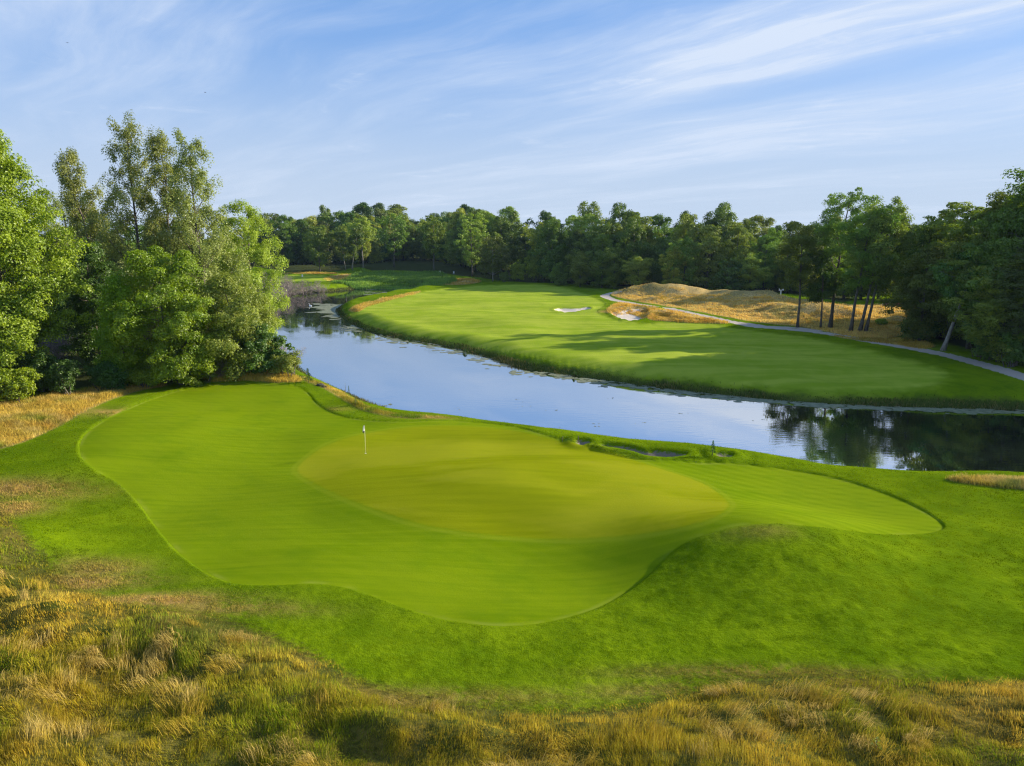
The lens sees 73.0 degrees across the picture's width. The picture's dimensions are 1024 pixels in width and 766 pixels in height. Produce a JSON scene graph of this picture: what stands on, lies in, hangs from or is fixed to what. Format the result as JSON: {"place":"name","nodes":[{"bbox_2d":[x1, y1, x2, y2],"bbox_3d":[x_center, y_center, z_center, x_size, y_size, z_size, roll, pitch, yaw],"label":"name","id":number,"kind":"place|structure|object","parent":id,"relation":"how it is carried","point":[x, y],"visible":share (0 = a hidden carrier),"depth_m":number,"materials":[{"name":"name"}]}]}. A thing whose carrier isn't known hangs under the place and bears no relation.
{"place":"outdoors","nodes":[
{"label":"outdoors","id":0,"kind":"place"},
{"bbox_2d":[0,240,1023,765],"bbox_3d":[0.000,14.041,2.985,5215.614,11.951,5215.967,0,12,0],"label":"ground","id":1,"kind":"structure","parent":0,"point":[968,382],"depth_m":31.25,"materials":[{"name":"green plant"}]},
{"bbox_2d":[0,367,44,402],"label":"shrub","id":2,"kind":"object","parent":1,"relation":"on","point":[17,384],"visible":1,"depth_m":67.96,"materials":[{"name":"green plant"}]},
{"bbox_2d":[11,349,57,391],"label":"shrub","id":3,"kind":"object","parent":1,"relation":"on","point":[41,362],"visible":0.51,"depth_m":71.48,"materials":[{"name":"green plant"}]},
{"bbox_2d":[0,129,96,371],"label":"cottonwood tree","id":4,"kind":"object","parent":1,"relation":"on","point":[23,327],"visible":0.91,"depth_m":71.15,"materials":[{"name":"green plant"}]},
{"bbox_2d":[31,325,79,358],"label":"dead shrub","id":5,"kind":"object","parent":1,"relation":"on","point":[53,350],"visible":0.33,"depth_m":98.30,"materials":[{"name":"grey plant"}]},
{"bbox_2d":[38,359,80,393],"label":"shrub","id":6,"kind":"object","parent":1,"relation":"on","point":[60,374],"visible":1,"depth_m":71.01,"materials":[{"name":"green plant"}]},
{"bbox_2d":[29,190,104,291],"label":"willow tree","id":7,"kind":"object","parent":1,"relation":"on","point":[57,203],"visible":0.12,"depth_m":117.90,"materials":[{"name":"green plant"}]},
{"bbox_2d":[41,237,126,367],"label":"broadleaf tree","id":8,"kind":"object","parent":1,"relation":"on","point":[92,256],"visible":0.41,"depth_m":82.83,"materials":[{"name":"green plant"}]},
{"bbox_2d":[52,147,135,326],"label":"silver poplar tree","id":9,"kind":"object","parent":1,"relation":"on","point":[73,186],"visible":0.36,"depth_m":96.03,"materials":[{"name":"grey plant"}]},
{"bbox_2d":[81,360,131,390],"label":"shrub","id":10,"kind":"object","parent":1,"relation":"on","point":[109,376],"visible":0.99,"depth_m":74.68,"materials":[{"name":"green plant"}]},
{"bbox_2d":[89,272,150,385],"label":"vine covered tree","id":11,"kind":"object","parent":1,"relation":"on","point":[114,288],"visible":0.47,"depth_m":76.36,"materials":[{"name":"green plant"}]},
{"bbox_2d":[79,109,191,341],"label":"silver poplar tree","id":12,"kind":"object","parent":1,"relation":"on","point":[131,170],"visible":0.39,"depth_m":92.15,"materials":[{"name":"grey plant"}]},
{"bbox_2d":[125,367,162,388],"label":"shrub","id":13,"kind":"object","parent":1,"relation":"on","point":[140,377],"visible":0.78,"depth_m":76.39,"materials":[{"name":"green plant"}]},
{"bbox_2d":[96,245,225,382],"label":"locust tree","id":14,"kind":"object","parent":1,"relation":"on","point":[130,329],"visible":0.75,"depth_m":75.37,"materials":[{"name":"green plant"}]},
{"bbox_2d":[119,126,215,340],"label":"silver poplar tree","id":15,"kind":"object","parent":1,"relation":"on","point":[160,143],"visible":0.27,"depth_m":93.34,"materials":[{"name":"grey plant"}]},
{"bbox_2d":[140,291,239,386],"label":"locust tree","id":16,"kind":"object","parent":1,"relation":"on","point":[185,360],"visible":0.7,"depth_m":75.60,"materials":[{"name":"green plant"}]},
{"bbox_2d":[155,127,250,332],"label":"silver poplar tree","id":17,"kind":"object","parent":1,"relation":"on","point":[216,239],"visible":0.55,"depth_m":91.22,"materials":[{"name":"grey plant"}]},
{"bbox_2d":[202,210,253,272],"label":"broadleaf tree","id":18,"kind":"object","parent":1,"relation":"on","point":[234,231],"visible":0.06,"depth_m":161.41,"materials":[{"name":"green plant"}]},
{"bbox_2d":[194,269,281,380],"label":"broadleaf tree","id":19,"kind":"object","parent":1,"relation":"on","point":[247,305],"visible":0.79,"depth_m":78.92,"materials":[{"name":"green plant"}]},
{"bbox_2d":[213,198,291,346],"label":"willow tree","id":20,"kind":"object","parent":1,"relation":"on","point":[257,255],"visible":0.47,"depth_m":100.49,"materials":[{"name":"green plant"}]},
{"bbox_2d":[233,321,294,373],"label":"broadleaf tree","id":21,"kind":"object","parent":1,"relation":"on","point":[259,346],"visible":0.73,"depth_m":80.16,"materials":[{"name":"green plant"}]},
{"bbox_2d":[255,228,290,264],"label":"broadleaf tree","id":22,"kind":"object","parent":1,"relation":"on","point":[272,233],"visible":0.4,"depth_m":334.83,"materials":[{"name":"green plant"}]},
{"bbox_2d":[267,214,299,263],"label":"broadleaf tree","id":23,"kind":"object","parent":1,"relation":"on","point":[289,227],"visible":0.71,"depth_m":338.67,"materials":[{"name":"green plant"}]},
{"bbox_2d":[274,349,302,376],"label":"shrub","id":24,"kind":"object","parent":1,"relation":"on","point":[291,359],"visible":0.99,"depth_m":80.92,"materials":[{"name":"green plant"}]},
{"bbox_2d":[291,219,313,264],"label":"broadleaf tree","id":25,"kind":"object","parent":1,"relation":"on","point":[301,222],"visible":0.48,"depth_m":342.84,"materials":[{"name":"green plant"}]},
{"bbox_2d":[300,225,334,270],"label":"broadleaf tree","id":26,"kind":"object","parent":1,"relation":"on","point":[321,242],"visible":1,"depth_m":288.83,"materials":[{"name":"green plant"}]},
{"bbox_2d":[328,224,364,269],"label":"broadleaf tree","id":27,"kind":"object","parent":1,"relation":"on","point":[350,248],"visible":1,"depth_m":291.80,"materials":[{"name":"green plant"}]},
{"bbox_2d":[335,212,365,262],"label":"broadleaf tree","id":28,"kind":"object","parent":1,"relation":"on","point":[344,218],"visible":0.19,"depth_m":349.08,"materials":[{"name":"green plant"}]},
{"bbox_2d":[342,217,376,267],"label":"broadleaf tree","id":29,"kind":"object","parent":1,"relation":"on","point":[366,229],"visible":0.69,"depth_m":297.18,"materials":[{"name":"green plant"}]},
{"bbox_2d":[331,268,456,289],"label":"reed bed","id":30,"kind":"object","parent":1,"relation":"on","point":[355,279],"visible":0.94,"depth_m":263.94,"materials":[{"name":"green plant"}]},
{"bbox_2d":[374,213,415,266],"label":"broadleaf tree","id":31,"kind":"object","parent":1,"relation":"on","point":[401,222],"visible":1,"depth_m":319.83,"materials":[{"name":"green plant"}]},
{"bbox_2d":[393,212,419,260],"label":"broadleaf tree","id":32,"kind":"object","parent":1,"relation":"on","point":[411,244],"visible":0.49,"depth_m":391.04,"materials":[{"name":"green plant"}]},
{"bbox_2d":[417,215,446,270],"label":"broadleaf tree","id":33,"kind":"object","parent":1,"relation":"on","point":[429,240],"visible":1,"depth_m":287.66,"materials":[{"name":"green plant"}]},
{"bbox_2d":[453,211,488,275],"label":"broadleaf tree","id":34,"kind":"object","parent":1,"relation":"on","point":[478,234],"visible":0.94,"depth_m":273.24,"materials":[{"name":"green plant"}]},
{"bbox_2d":[471,236,523,280],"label":"broadleaf tree","id":35,"kind":"object","parent":1,"relation":"on","point":[493,263],"visible":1,"depth_m":262.63,"materials":[{"name":"green plant"}]},
{"bbox_2d":[481,215,517,271],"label":"broadleaf tree","id":36,"kind":"object","parent":1,"relation":"on","point":[505,226],"visible":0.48,"depth_m":285.74,"materials":[{"name":"green plant"}]},
{"bbox_2d":[79,381,942,625],"bbox_3d":[-10.148,5.980,51.389,72.418,2.578,33.717,7,14,30],"label":"apron","id":37,"kind":"object","parent":1,"relation":"on","point":[212,481],"visible":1,"depth_m":42.78,"materials":[{"name":"green plant"}]},
{"bbox_2d":[0,512,1023,765],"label":"tall grass","id":38,"kind":"structure","parent":1,"relation":"on","point":[36,688],"depth_m":24.35,"materials":[{"name":"yellow plant"}]},
{"bbox_2d":[0,271,1023,488],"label":"golden grass","id":39,"kind":"structure","parent":1,"relation":"on","point":[31,423],"depth_m":118.44,"materials":[{"name":"yellow plant"}]},
{"bbox_2d":[500,210,526,269],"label":"broadleaf tree","id":40,"kind":"object","parent":1,"relation":"on","point":[512,216],"visible":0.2,"depth_m":301.47,"materials":[{"name":"green plant"}]},
{"bbox_2d":[297,425,729,539],"bbox_3d":[-0.849,6.234,50.063,33.409,2.125,20.284,10,15,38],"label":"putting green","id":41,"kind":"object","parent":1,"relation":"on","point":[491,481],"visible":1,"depth_m":46.78,"materials":[{"name":"green plant"}]},
{"bbox_2d":[509,259,526,280],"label":"willow bush","id":42,"kind":"object","parent":1,"relation":"on","point":[515,267],"visible":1,"depth_m":263.98,"materials":[{"name":"green plant"}]},
{"bbox_2d":[504,227,536,272],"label":"broadleaf tree","id":43,"kind":"object","parent":1,"relation":"on","point":[518,247],"visible":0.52,"depth_m":287.26,"materials":[{"name":"green plant"}]},
{"bbox_2d":[521,255,543,281],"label":"willow bush","id":44,"kind":"object","parent":1,"relation":"on","point":[531,267],"visible":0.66,"depth_m":261.98,"materials":[{"name":"green plant"}]},
{"bbox_2d":[520,210,560,252],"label":"broadleaf tree","id":45,"kind":"object","parent":1,"relation":"on","point":[545,216],"visible":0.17,"depth_m":290.55,"materials":[{"name":"green plant"}]},
{"bbox_2d":[520,222,566,280],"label":"broadleaf tree","id":46,"kind":"object","parent":1,"relation":"on","point":[531,242],"visible":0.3,"depth_m":263.23,"materials":[{"name":"green plant"}]},
{"bbox_2d":[526,217,570,279],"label":"broadleaf tree","id":47,"kind":"object","parent":1,"relation":"on","point":[540,230],"visible":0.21,"depth_m":260.43,"materials":[{"name":"green plant"}]},
{"bbox_2d":[531,219,569,282],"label":"broadleaf tree","id":48,"kind":"object","parent":1,"relation":"on","point":[550,259],"visible":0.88,"depth_m":254.03,"materials":[{"name":"green plant"}]},
{"bbox_2d":[544,262,570,284],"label":"broadleaf tree","id":49,"kind":"object","parent":1,"relation":"on","point":[562,276],"visible":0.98,"depth_m":245.21,"materials":[{"name":"green plant"}]},
{"bbox_2d":[561,214,588,257],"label":"broadleaf tree","id":50,"kind":"object","parent":1,"relation":"on","point":[570,220],"visible":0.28,"depth_m":261.09,"materials":[{"name":"green plant"}]},
{"bbox_2d":[565,229,588,276],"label":"broadleaf tree","id":51,"kind":"object","parent":1,"relation":"on","point":[580,234],"visible":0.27,"depth_m":248.50,"materials":[{"name":"green plant"}]},
{"bbox_2d":[564,251,595,286],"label":"broadleaf tree","id":52,"kind":"object","parent":1,"relation":"on","point":[577,261],"visible":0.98,"depth_m":235.78,"materials":[{"name":"green plant"}]},
{"bbox_2d":[568,213,601,278],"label":"broadleaf tree","id":53,"kind":"object","parent":1,"relation":"on","point":[588,218],"visible":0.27,"depth_m":260.46,"materials":[{"name":"green plant"}]},
{"bbox_2d":[577,200,607,234],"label":"broadleaf tree","id":54,"kind":"object","parent":1,"relation":"on","point":[591,206],"visible":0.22,"depth_m":275.07,"materials":[{"name":"green plant"}]},
{"bbox_2d":[585,233,622,287],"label":"broadleaf tree","id":55,"kind":"object","parent":1,"relation":"on","point":[604,239],"visible":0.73,"depth_m":234.01,"materials":[{"name":"green plant"}]},
{"bbox_2d":[585,223,630,284],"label":"broadleaf tree","id":56,"kind":"object","parent":1,"relation":"on","point":[604,229],"visible":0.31,"depth_m":239.24,"materials":[{"name":"green plant"}]},
{"bbox_2d":[588,247,635,288],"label":"broadleaf tree","id":57,"kind":"object","parent":1,"relation":"on","point":[615,280],"visible":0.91,"depth_m":229.42,"materials":[{"name":"green plant"}]},
{"bbox_2d":[277,274,946,394],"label":"fairway","id":58,"kind":"structure","parent":1,"relation":"on","point":[526,319],"depth_m":114.33,"materials":[{"name":"green plant"}]},
{"bbox_2d":[603,202,626,229],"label":"broadleaf tree","id":59,"kind":"object","parent":1,"relation":"on","point":[616,210],"visible":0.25,"depth_m":260.65,"materials":[{"name":"green plant"}]},
{"bbox_2d":[615,217,648,285],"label":"broadleaf tree","id":60,"kind":"object","parent":1,"relation":"on","point":[633,243],"visible":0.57,"depth_m":231.03,"materials":[{"name":"green plant"}]},
{"bbox_2d":[622,256,656,285],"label":"broadleaf tree","id":61,"kind":"object","parent":1,"relation":"on","point":[637,261],"visible":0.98,"depth_m":222.83,"materials":[{"name":"green plant"}]},
{"bbox_2d":[619,215,663,280],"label":"broadleaf tree","id":62,"kind":"object","parent":1,"relation":"on","point":[643,224],"visible":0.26,"depth_m":238.22,"materials":[{"name":"green plant"}]},
{"bbox_2d":[284,284,1023,409],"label":"bank sedge","id":63,"kind":"object","parent":1,"relation":"on","point":[338,309],"visible":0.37,"depth_m":87.16,"materials":[{"name":"green plant"}]},
{"bbox_2d":[642,213,673,282],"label":"broadleaf tree","id":64,"kind":"object","parent":1,"relation":"on","point":[661,222],"visible":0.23,"depth_m":243.19,"materials":[{"name":"green plant"}]},
{"bbox_2d":[636,237,700,283],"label":"broadleaf tree","id":65,"kind":"object","parent":1,"relation":"on","point":[656,276],"visible":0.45,"depth_m":228.65,"materials":[{"name":"green plant"}]},
{"bbox_2d":[658,246,688,285],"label":"broadleaf tree","id":66,"kind":"object","parent":1,"relation":"on","point":[675,273],"visible":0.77,"depth_m":216.37,"materials":[{"name":"green plant"}]},
{"bbox_2d":[663,237,702,285],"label":"broadleaf tree","id":67,"kind":"object","parent":1,"relation":"on","point":[686,251],"visible":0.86,"depth_m":216.03,"materials":[{"name":"green plant"}]},
{"bbox_2d":[669,213,705,272],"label":"broadleaf tree","id":68,"kind":"object","parent":1,"relation":"on","point":[688,224],"visible":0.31,"depth_m":229.79,"materials":[{"name":"green plant"}]},
{"bbox_2d":[686,224,732,288],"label":"broadleaf tree","id":69,"kind":"object","parent":1,"relation":"on","point":[711,233],"visible":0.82,"depth_m":216.79,"materials":[{"name":"green plant"}]},
{"bbox_2d":[697,211,734,276],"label":"broadleaf tree","id":70,"kind":"object","parent":1,"relation":"on","point":[708,219],"visible":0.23,"depth_m":229.01,"materials":[{"name":"green plant"}]},
{"bbox_2d":[712,201,737,271],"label":"broadleaf tree","id":71,"kind":"object","parent":1,"relation":"on","point":[722,208],"visible":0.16,"depth_m":250.07,"materials":[{"name":"green plant"}]},
{"bbox_2d":[706,258,748,290],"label":"broadleaf tree","id":72,"kind":"object","parent":1,"relation":"on","point":[726,278],"visible":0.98,"depth_m":211.79,"materials":[{"name":"green plant"}]},
{"bbox_2d":[719,224,757,289],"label":"broadleaf tree","id":73,"kind":"object","parent":1,"relation":"on","point":[735,232],"visible":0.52,"depth_m":216.62,"materials":[{"name":"green plant"}]},
{"bbox_2d":[735,218,762,273],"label":"broadleaf tree","id":74,"kind":"object","parent":1,"relation":"on","point":[747,224],"visible":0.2,"depth_m":237.47,"materials":[{"name":"green plant"}]},
{"bbox_2d":[730,252,773,290],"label":"broadleaf tree","id":75,"kind":"object","parent":1,"relation":"on","point":[752,258],"visible":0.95,"depth_m":210.36,"materials":[{"name":"green plant"}]},
{"bbox_2d":[734,214,776,278],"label":"broadleaf tree","id":76,"kind":"object","parent":1,"relation":"on","point":[760,219],"visible":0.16,"depth_m":250.06,"materials":[{"name":"green plant"}]},
{"bbox_2d":[745,234,781,289],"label":"broadleaf tree","id":77,"kind":"object","parent":1,"relation":"on","point":[770,247],"visible":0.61,"depth_m":216.59,"materials":[{"name":"green plant"}]},
{"bbox_2d":[770,242,804,292],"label":"broadleaf tree","id":78,"kind":"object","parent":1,"relation":"on","point":[784,286],"visible":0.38,"depth_m":211.47,"materials":[{"name":"green plant"}]},
{"bbox_2d":[775,221,830,327],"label":"cottonwood tree","id":79,"kind":"object","parent":1,"relation":"on","point":[797,275],"visible":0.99,"depth_m":131.03,"materials":[{"name":"green plant"}]},
{"bbox_2d":[798,252,852,327],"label":"cottonwood tree","id":80,"kind":"object","parent":1,"relation":"on","point":[826,276],"visible":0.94,"depth_m":132.79,"materials":[{"name":"green plant"}]},
{"bbox_2d":[800,187,884,327],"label":"cottonwood tree","id":81,"kind":"object","parent":1,"relation":"on","point":[828,229],"visible":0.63,"depth_m":130.24,"materials":[{"name":"green plant"}]},
{"bbox_2d":[827,223,863,298],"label":"broadleaf tree","id":82,"kind":"object","parent":1,"relation":"on","point":[843,293],"visible":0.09,"depth_m":189.19,"materials":[{"name":"green plant"}]},
{"bbox_2d":[832,204,903,330],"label":"cottonwood tree","id":83,"kind":"object","parent":1,"relation":"on","point":[849,240],"visible":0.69,"depth_m":120.44,"materials":[{"name":"green plant"}]},
{"bbox_2d":[842,196,919,330],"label":"cottonwood tree","id":84,"kind":"object","parent":1,"relation":"on","point":[900,209],"visible":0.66,"depth_m":119.09,"materials":[{"name":"green plant"}]},
{"bbox_2d":[846,216,924,331],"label":"cottonwood tree","id":85,"kind":"object","parent":1,"relation":"on","point":[878,268],"visible":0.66,"depth_m":118.62,"materials":[{"name":"green plant"}]},
{"bbox_2d":[866,223,917,300],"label":"broadleaf tree","id":86,"kind":"object","parent":1,"relation":"on","point":[892,291],"visible":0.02,"depth_m":184.46,"materials":[{"name":"green plant"}]},
{"bbox_2d":[882,223,951,325],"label":"broadleaf tree","id":87,"kind":"object","parent":1,"relation":"on","point":[927,240],"visible":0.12,"depth_m":119.34,"materials":[{"name":"green plant"}]},
{"bbox_2d":[877,244,973,340],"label":"broadleaf tree","id":88,"kind":"object","parent":1,"relation":"on","point":[908,288],"visible":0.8,"depth_m":112.86,"materials":[{"name":"green plant"}]},
{"bbox_2d":[899,201,984,337],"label":"broadleaf tree","id":89,"kind":"object","parent":1,"relation":"on","point":[950,213],"visible":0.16,"depth_m":115.45,"materials":[{"name":"green plant"}]},
{"bbox_2d":[918,220,977,338],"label":"broadleaf tree","id":90,"kind":"object","parent":1,"relation":"on","point":[946,327],"visible":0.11,"depth_m":115.89,"materials":[{"name":"green plant"}]},
{"bbox_2d":[929,245,995,350],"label":"leaning tree","id":91,"kind":"object","parent":1,"relation":"on","point":[947,291],"visible":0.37,"depth_m":103.59,"materials":[{"name":"green plant"}]},
{"bbox_2d":[923,209,1004,348],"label":"broadleaf tree","id":92,"kind":"object","parent":1,"relation":"on","point":[966,263],"visible":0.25,"depth_m":104.30,"materials":[{"name":"green plant"}]},
{"bbox_2d":[927,189,1023,342],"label":"broadleaf tree","id":93,"kind":"object","parent":1,"relation":"on","point":[996,204],"visible":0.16,"depth_m":103.77,"materials":[{"name":"green plant"}]},
{"bbox_2d":[938,251,1023,363],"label":"broadleaf tree","id":94,"kind":"object","parent":1,"relation":"on","point":[980,318],"visible":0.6,"depth_m":93.92,"materials":[{"name":"green plant"}]},
{"bbox_2d":[970,336,999,360],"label":"shrub","id":95,"kind":"object","parent":1,"relation":"on","point":[980,352],"visible":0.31,"depth_m":97.31,"materials":[{"name":"green plant"}]},
{"bbox_2d":[950,166,1023,344],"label":"broadleaf tree","id":96,"kind":"object","parent":1,"relation":"on","point":[999,229],"visible":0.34,"depth_m":94.89,"materials":[{"name":"green plant"}]},
{"bbox_2d":[964,202,1023,311],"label":"broadleaf tree","id":97,"kind":"object","parent":1,"relation":"on","point":[1021,235],"visible":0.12,"depth_m":96.45,"materials":[{"name":"green plant"}]},
{"bbox_2d":[969,244,1023,365],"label":"broadleaf tree","id":98,"kind":"object","parent":1,"relation":"on","point":[1013,274],"visible":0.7,"depth_m":90.49,"materials":[{"name":"green plant"}]},
{"bbox_2d":[997,332,1023,367],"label":"shrub","id":99,"kind":"object","parent":1,"relation":"on","point":[1018,350],"visible":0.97,"depth_m":91.72,"materials":[{"name":"green plant"}]},
{"bbox_2d":[0,0,1023,239],"label":"sky","id":100,"kind":"structure","parent":0,"point":[773,109],"materials":[{"name":"blue"}]},
{"bbox_2d":[263,289,1023,471],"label":"pond","id":101,"kind":"structure","parent":0,"point":[409,376],"depth_m":76.55,"materials":[{"name":"liquid"}]},
{"bbox_2d":[305,289,1023,423],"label":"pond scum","id":102,"kind":"object","parent":101,"relation":"on","point":[327,308],"visible":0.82,"depth_m":84.67,"materials":[{"name":"green plant"}]},
{"bbox_2d":[601,291,1023,380],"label":"cart path","id":103,"kind":"structure","parent":0,"point":[1004,371],"depth_m":111.24,"materials":[{"name":"grey concrete"}]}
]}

